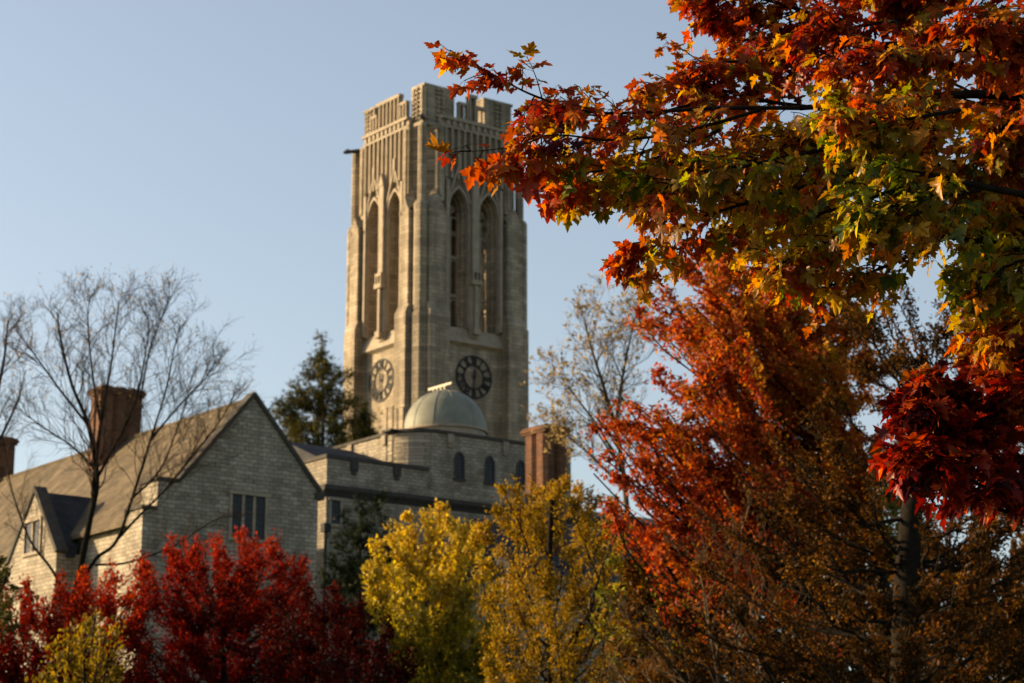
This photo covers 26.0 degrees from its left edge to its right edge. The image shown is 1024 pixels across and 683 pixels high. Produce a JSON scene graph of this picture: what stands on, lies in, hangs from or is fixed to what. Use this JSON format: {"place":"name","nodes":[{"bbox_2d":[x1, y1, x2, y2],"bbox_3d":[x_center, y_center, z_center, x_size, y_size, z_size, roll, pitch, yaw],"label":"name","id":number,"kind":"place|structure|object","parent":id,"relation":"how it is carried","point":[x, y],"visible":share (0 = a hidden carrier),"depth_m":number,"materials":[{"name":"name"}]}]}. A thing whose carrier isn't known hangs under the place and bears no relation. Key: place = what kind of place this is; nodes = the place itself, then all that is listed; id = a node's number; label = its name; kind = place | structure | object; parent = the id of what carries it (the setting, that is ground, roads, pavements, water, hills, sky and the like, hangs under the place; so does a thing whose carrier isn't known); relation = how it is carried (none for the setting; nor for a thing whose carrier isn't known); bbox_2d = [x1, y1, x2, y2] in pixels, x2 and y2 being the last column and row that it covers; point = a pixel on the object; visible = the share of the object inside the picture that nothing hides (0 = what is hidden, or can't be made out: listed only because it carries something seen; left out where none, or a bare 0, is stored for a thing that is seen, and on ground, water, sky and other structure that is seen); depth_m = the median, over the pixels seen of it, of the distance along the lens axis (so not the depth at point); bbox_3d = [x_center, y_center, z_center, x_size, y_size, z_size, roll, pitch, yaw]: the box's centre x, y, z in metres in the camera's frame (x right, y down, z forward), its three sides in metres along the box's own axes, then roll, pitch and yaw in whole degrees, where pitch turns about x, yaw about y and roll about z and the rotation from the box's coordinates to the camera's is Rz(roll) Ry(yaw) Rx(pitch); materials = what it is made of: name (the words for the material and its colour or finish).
{"place":"outdoors","nodes":[
{"label":"outdoors","id":0,"kind":"place"},
{"bbox_2d":[0,552,24,652],"bbox_3d":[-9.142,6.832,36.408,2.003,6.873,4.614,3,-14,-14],"label":"olive tree","id":1,"kind":"object","parent":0,"point":[5,571],"visible":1,"depth_m":37.82,"materials":[{"name":"green plant"}]},
{"bbox_2d":[0,291,63,440],"bbox_3d":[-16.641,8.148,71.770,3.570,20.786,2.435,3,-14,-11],"label":"bare tree","id":2,"kind":"object","parent":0,"point":[1,378],"visible":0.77,"depth_m":73.78,"materials":[{"name":"brown plant"}]},
{"bbox_2d":[25,605,126,682],"bbox_3d":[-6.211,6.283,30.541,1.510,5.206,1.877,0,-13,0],"label":"young tree","id":3,"kind":"object","parent":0,"point":[75,667],"visible":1,"depth_m":30.82,"materials":[{"name":"yellow plant"}]},
{"bbox_2d":[0,557,157,682],"bbox_3d":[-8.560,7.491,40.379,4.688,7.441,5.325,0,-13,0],"label":"red maple","id":4,"kind":"object","parent":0,"point":[48,627],"visible":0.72,"depth_m":39.50,"materials":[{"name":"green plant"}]},
{"bbox_2d":[0,263,274,646],"bbox_3d":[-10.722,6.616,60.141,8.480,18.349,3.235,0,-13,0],"label":"bare tree","id":5,"kind":"object","parent":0,"point":[94,465],"visible":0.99,"depth_m":61.24,"materials":[{"name":"brown plant"}]},
{"bbox_2d":[0,385,324,682],"bbox_3d":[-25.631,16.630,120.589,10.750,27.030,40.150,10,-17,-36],"label":"gabled house","id":6,"kind":"structure","parent":0,"point":[271,481],"depth_m":108.52,"materials":[{"name":"stone"}]},
{"bbox_2d":[227,490,270,542],"bbox_3d":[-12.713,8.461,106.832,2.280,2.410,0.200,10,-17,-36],"label":"window","id":7,"kind":"structure","parent":6,"relation":"in","point":[253,501],"depth_m":106.89,"materials":[{"name":"grey glass"}]},
{"bbox_2d":[123,525,315,682],"bbox_3d":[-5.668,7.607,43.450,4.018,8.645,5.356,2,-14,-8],"label":"red maple","id":8,"kind":"object","parent":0,"point":[224,607],"visible":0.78,"depth_m":43.13,"materials":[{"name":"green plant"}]},
{"bbox_2d":[263,328,365,447],"bbox_3d":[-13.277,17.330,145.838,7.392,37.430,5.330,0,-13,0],"label":"conifer","id":9,"kind":"object","parent":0,"point":[300,427],"visible":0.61,"depth_m":148.22,"materials":[{"name":"green plant"}]},
{"bbox_2d":[253,569,426,682],"bbox_3d":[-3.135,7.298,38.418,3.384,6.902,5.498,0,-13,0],"label":"red maple","id":10,"kind":"object","parent":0,"point":[301,659],"visible":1,"depth_m":38.51,"materials":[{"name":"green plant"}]},
{"bbox_2d":[313,486,413,640],"bbox_3d":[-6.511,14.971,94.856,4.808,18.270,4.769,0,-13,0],"label":"evergreen shrub","id":11,"kind":"object","parent":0,"point":[349,580],"visible":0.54,"depth_m":96.23,"materials":[{"name":"green plant"}]},
{"bbox_2d":[346,398,383,441],"bbox_3d":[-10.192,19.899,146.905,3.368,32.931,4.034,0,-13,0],"label":"conifer","id":12,"kind":"object","parent":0,"point":[365,427],"visible":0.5,"depth_m":150.00,"materials":[{"name":"green plant"}]},
{"bbox_2d":[359,497,503,682],"bbox_3d":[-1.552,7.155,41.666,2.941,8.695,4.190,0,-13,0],"label":"yellow tree","id":13,"kind":"object","parent":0,"point":[434,632],"visible":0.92,"depth_m":41.21,"materials":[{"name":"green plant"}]},
{"bbox_2d":[343,82,528,441],"bbox_3d":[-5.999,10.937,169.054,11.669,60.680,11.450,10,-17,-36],"label":"bell tower","id":14,"kind":"structure","parent":0,"point":[436,285],"depth_m":169.54,"materials":[{"name":"stone"}]},
{"bbox_2d":[291,382,710,682],"bbox_3d":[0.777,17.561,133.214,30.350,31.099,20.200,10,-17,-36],"label":"observatory wing","id":15,"kind":"structure","parent":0,"point":[442,446],"depth_m":129.53,"materials":[{"name":"beige stone"}]},
{"bbox_2d":[328,497,344,527],"bbox_3d":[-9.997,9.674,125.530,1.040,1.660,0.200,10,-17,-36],"label":"window","id":16,"kind":"structure","parent":15,"relation":"in","point":[335,503],"depth_m":125.54,"materials":[{"name":"grey glass"}]},
{"bbox_2d":[0,0,1023,682],"label":"sky","id":17,"kind":"structure","parent":0,"point":[208,138],"materials":[{"name":"blue"}]},
{"bbox_2d":[470,473,643,682],"bbox_3d":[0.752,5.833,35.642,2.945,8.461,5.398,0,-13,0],"label":"amber tree","id":18,"kind":"object","parent":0,"point":[545,584],"visible":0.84,"depth_m":35.26,"materials":[{"name":"yellow plant"}]},
{"bbox_2d":[519,272,676,679],"bbox_3d":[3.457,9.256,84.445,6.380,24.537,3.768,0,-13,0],"label":"half bare tree","id":19,"kind":"object","parent":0,"point":[562,422],"visible":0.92,"depth_m":85.96,"materials":[{"name":"brown plant"}]},
{"bbox_2d":[584,554,701,682],"bbox_3d":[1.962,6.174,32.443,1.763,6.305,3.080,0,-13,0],"label":"yellow shrub","id":20,"kind":"object","parent":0,"point":[603,621],"visible":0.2,"depth_m":32.94,"materials":[{"name":"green plant"}]},
{"bbox_2d":[635,523,802,682],"bbox_3d":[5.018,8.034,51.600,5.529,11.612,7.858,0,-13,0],"label":"backdrop tree","id":21,"kind":"object","parent":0,"point":[736,670],"visible":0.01,"depth_m":50.83,"materials":[{"name":"brown plant"}]},
{"bbox_2d":[423,0,1023,531],"bbox_3d":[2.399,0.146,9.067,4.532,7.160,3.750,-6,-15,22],"label":"sugar maple","id":22,"kind":"object","parent":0,"point":[953,436],"visible":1,"depth_m":8.48,"materials":[{"name":"orange plant"}]},
{"bbox_2d":[580,249,895,682],"bbox_3d":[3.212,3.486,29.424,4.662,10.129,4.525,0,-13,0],"label":"orange maple","id":23,"kind":"object","parent":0,"point":[782,373],"visible":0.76,"depth_m":29.24,"materials":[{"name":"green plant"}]},
{"bbox_2d":[601,467,874,682],"bbox_3d":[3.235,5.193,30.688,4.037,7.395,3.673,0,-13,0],"label":"russet tree","id":24,"kind":"object","parent":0,"point":[634,580],"visible":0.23,"depth_m":30.61,"materials":[{"name":"brown plant"}]},
{"bbox_2d":[574,481,950,682],"bbox_3d":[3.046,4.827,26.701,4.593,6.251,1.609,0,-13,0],"label":"twiggy bush","id":25,"kind":"object","parent":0,"point":[705,605],"visible":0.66,"depth_m":26.93,"materials":[{"name":"brown plant"}]},
{"bbox_2d":[629,283,1023,682],"bbox_3d":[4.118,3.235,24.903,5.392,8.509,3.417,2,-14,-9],"label":"dark spreading tree","id":26,"kind":"object","parent":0,"point":[904,605],"visible":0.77,"depth_m":24.87,"materials":[{"name":"brown plant"}]},
{"bbox_2d":[798,474,944,682],"bbox_3d":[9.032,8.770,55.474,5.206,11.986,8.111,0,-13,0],"label":"backdrop tree","id":27,"kind":"object","parent":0,"point":[894,507],"visible":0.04,"depth_m":56.53,"materials":[{"name":"brown plant"}]},
{"bbox_2d":[869,531,1023,682],"bbox_3d":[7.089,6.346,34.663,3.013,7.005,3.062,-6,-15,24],"label":"russet tree","id":28,"kind":"object","parent":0,"point":[937,623],"visible":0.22,"depth_m":34.80,"materials":[{"name":"brown plant"}]},
{"bbox_2d":[923,537,1023,682],"bbox_3d":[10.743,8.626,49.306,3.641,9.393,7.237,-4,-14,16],"label":"backdrop tree","id":29,"kind":"object","parent":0,"point":[1002,675],"visible":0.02,"depth_m":49.93,"materials":[{"name":"brown plant"}]}
]}

